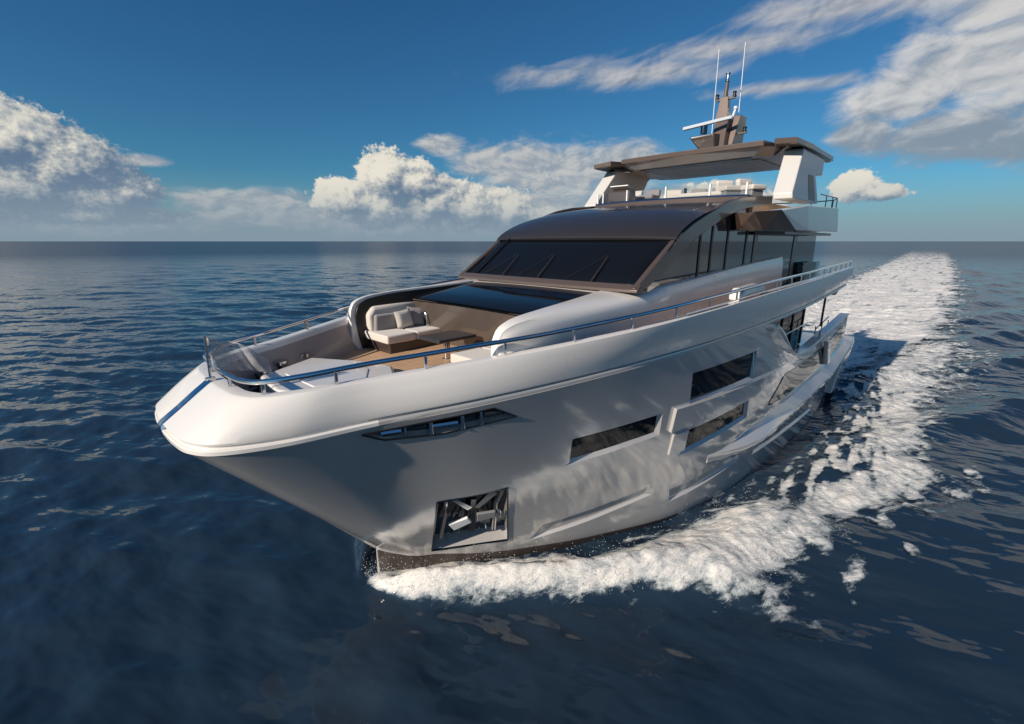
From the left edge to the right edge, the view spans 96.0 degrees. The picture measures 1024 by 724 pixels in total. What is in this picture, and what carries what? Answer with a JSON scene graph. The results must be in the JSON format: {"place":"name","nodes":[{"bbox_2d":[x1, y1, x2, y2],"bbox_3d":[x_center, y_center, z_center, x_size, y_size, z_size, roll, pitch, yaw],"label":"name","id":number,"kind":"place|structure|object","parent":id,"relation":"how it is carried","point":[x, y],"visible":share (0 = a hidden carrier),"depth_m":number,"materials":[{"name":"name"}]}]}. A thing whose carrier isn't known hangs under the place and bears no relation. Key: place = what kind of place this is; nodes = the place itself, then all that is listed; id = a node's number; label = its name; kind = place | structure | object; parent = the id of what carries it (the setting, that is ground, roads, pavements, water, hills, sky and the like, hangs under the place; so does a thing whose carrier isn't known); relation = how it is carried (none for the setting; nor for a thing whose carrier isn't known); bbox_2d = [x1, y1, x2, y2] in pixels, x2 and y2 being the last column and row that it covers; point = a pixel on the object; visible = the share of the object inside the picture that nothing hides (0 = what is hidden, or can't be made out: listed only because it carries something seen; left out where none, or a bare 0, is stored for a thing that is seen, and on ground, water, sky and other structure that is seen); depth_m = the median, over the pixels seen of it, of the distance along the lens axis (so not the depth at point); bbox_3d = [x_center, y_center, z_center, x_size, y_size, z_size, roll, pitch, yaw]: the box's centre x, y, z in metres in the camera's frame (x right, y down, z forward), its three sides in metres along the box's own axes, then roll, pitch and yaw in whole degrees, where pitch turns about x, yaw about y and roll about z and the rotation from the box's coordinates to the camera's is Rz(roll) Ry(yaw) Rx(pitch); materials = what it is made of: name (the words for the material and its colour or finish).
{"place":"outdoors","nodes":[
{"label":"outdoors","id":0,"kind":"place"},
{"bbox_2d":[0,241,1023,723],"bbox_3d":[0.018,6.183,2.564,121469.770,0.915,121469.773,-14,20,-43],"label":"water","id":1,"kind":"structure","parent":0,"point":[150,573],"depth_m":9.64,"materials":[{"name":"blue liquid"}]},
{"bbox_2d":[155,42,853,572],"bbox_3d":[4.325,-3.433,14.875,26.171,15.100,8.788,-14,20,-43],"label":"motor yacht","id":2,"kind":"object","parent":1,"relation":"on","point":[645,362],"visible":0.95,"depth_m":9.83,"materials":[{"name":"silver metal"}]},
{"bbox_2d":[207,338,272,373],"bbox_3d":[-4.173,-0.085,7.091,0.795,0.677,0.234,-12,19,-38],"label":"windlass","id":3,"kind":"object","parent":2,"relation":"attached to","point":[220,356],"visible":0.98,"depth_m":6.98,"materials":[{"name":"silver metal"}]},
{"bbox_2d":[365,302,440,353],"bbox_3d":[-2.653,-0.909,11.302,1.574,1.089,1.100,-14,20,-43],"label":"foredeck sofa","id":4,"kind":"object","parent":2,"relation":"on","point":[384,333],"visible":0.73,"depth_m":11.04,"materials":[{"name":"white fabric"}]},
{"bbox_2d":[394,308,413,328],"bbox_3d":[-2.669,-1.063,11.376,0.547,0.501,0.220,-14,20,-43],"label":"cushion","id":5,"kind":"object","parent":4,"relation":"on","point":[403,318],"visible":1,"depth_m":11.28,"materials":[{"name":"beige fabric"}]},
{"bbox_2d":[407,307,424,324],"bbox_3d":[-2.443,-1.159,11.702,0.533,0.527,0.208,-8,17,-29],"label":"cushion","id":6,"kind":"object","parent":4,"relation":"on","point":[417,316],"visible":0.79,"depth_m":11.64,"materials":[{"name":"grey fabric"}]},
{"bbox_2d":[418,330,475,358],"bbox_3d":[-1.418,-0.338,10.184,1.020,0.530,0.760,-14,20,-43],"label":"coffee table","id":7,"kind":"object","parent":2,"relation":"on","point":[445,338],"visible":0.9,"depth_m":10.03,"materials":[{"name":"wood"}]},
{"bbox_2d":[450,346,490,362],"bbox_3d":[-0.118,-0.266,8.849,1.574,1.089,1.490,-14,20,-43],"label":"foredeck sofa","id":8,"kind":"object","parent":2,"relation":"on","point":[475,353],"visible":0.13,"depth_m":8.79,"materials":[{"name":"white fabric"}]},
{"bbox_2d":[449,491,500,530],"bbox_3d":[-0.746,2.981,9.257,1.064,1.274,0.670,-2,15,-9],"label":"anchor","id":9,"kind":"object","parent":2,"relation":"attached to","point":[472,505],"visible":0.83,"depth_m":9.13,"materials":[{"name":"metal"}]},
{"bbox_2d":[570,415,656,458],"bbox_3d":[2.136,1.509,9.462,2.231,0.637,0.205,-7,16,-26],"label":"hull window","id":10,"kind":"structure","parent":2,"relation":"in","point":[594,442],"depth_m":9.40,"materials":[{"name":"black glass"}]},
{"bbox_2d":[608,185,634,202],"bbox_3d":[4.065,-6.069,17.055,0.544,0.835,0.900,-14,20,-43],"label":"helm console","id":11,"kind":"object","parent":2,"relation":"on","point":[617,194],"visible":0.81,"depth_m":16.84,"materials":[{"name":"beige paint"}]},
{"bbox_2d":[677,191,720,196],"bbox_3d":[6.559,-5.483,15.620,1.200,0.430,1.500,-14,20,-43],"label":"flybridge sunpad","id":12,"kind":"object","parent":2,"relation":"on","point":[699,194],"visible":0.27,"depth_m":15.15,"materials":[{"name":"grey fabric"}]},
{"bbox_2d":[685,403,743,446],"bbox_3d":[5.064,1.541,11.500,2.857,0.667,0.122,-11,18,-35],"label":"hull window","id":13,"kind":"structure","parent":2,"relation":"in","point":[695,434],"depth_m":11.39,"materials":[{"name":"black glass"}]},
{"bbox_2d":[690,352,752,399],"bbox_3d":[5.118,0.288,11.140,3.057,0.737,0.099,-11,19,-37],"label":"hull window","id":14,"kind":"structure","parent":2,"relation":"in","point":[709,380],"depth_m":10.99,"materials":[{"name":"black glass"}]},
{"bbox_2d":[715,180,740,194],"bbox_3d":[6.907,-5.427,14.730,0.600,0.773,0.709,-2,15,-6],"label":"armchair","id":15,"kind":"object","parent":2,"relation":"on","point":[726,187],"visible":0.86,"depth_m":14.48,"materials":[{"name":"grey fabric"}]},
{"bbox_2d":[736,179,765,195],"bbox_3d":[7.460,-5.355,14.453,0.600,0.773,0.709,-6,16,-23],"label":"armchair","id":16,"kind":"object","parent":2,"relation":"on","point":[755,189],"visible":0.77,"depth_m":14.23,"materials":[{"name":"grey fabric"}]},
{"bbox_2d":[359,484,845,597],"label":"spray drops","id":17,"kind":"object","parent":1,"relation":"on","point":[566,568],"visible":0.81,"depth_m":9.20,"materials":[{"name":"white liquid"}]},
{"bbox_2d":[368,333,1000,627],"bbox_3d":[15.358,1.351,20.740,42.800,0.735,9.550,-14,20,-43],"label":"bow wave foam","id":18,"kind":"object","parent":1,"relation":"on","point":[893,474],"visible":0.62,"depth_m":10.62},
{"bbox_2d":[802,249,987,373],"bbox_3d":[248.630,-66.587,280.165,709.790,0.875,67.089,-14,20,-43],"label":"wake foam","id":19,"kind":"object","parent":1,"relation":"on","point":[885,293],"visible":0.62,"depth_m":48.69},
{"bbox_2d":[0,0,1023,240],"label":"sky","id":20,"kind":"structure","parent":0,"point":[121,120],"materials":[{"name":"blue"}]},
{"bbox_2d":[635,191,642,199],"bbox_3d":[4.681,-6.285,18.001,0.709,0.773,0.600,-14,20,-43],"label":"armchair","id":21,"kind":"object","parent":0,"point":[637,193],"visible":0.09,"depth_m":17.91,"materials":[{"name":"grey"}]},
{"bbox_2d":[638,189,660,199],"bbox_3d":[5.211,-6.150,17.488,0.709,0.773,0.600,-14,20,-43],"label":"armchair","id":22,"kind":"object","parent":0,"point":[654,194],"visible":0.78,"depth_m":17.36,"materials":[{"name":"grey fabric"}]},
{"bbox_2d":[663,190,682,197],"bbox_3d":[6.120,-6.170,17.564,0.600,0.773,0.709,8,17,27],"label":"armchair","id":23,"kind":"object","parent":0,"point":[672,193],"visible":0.34,"depth_m":17.58,"materials":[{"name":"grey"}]},
{"bbox_2d":[691,189,707,192],"bbox_3d":[6.901,-6.080,17.220,0.600,0.773,0.709,10,17,32],"label":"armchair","id":24,"kind":"object","parent":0,"point":[698,190],"visible":0.13,"depth_m":17.30,"materials":[{"name":"grey fabric"}]}
]}

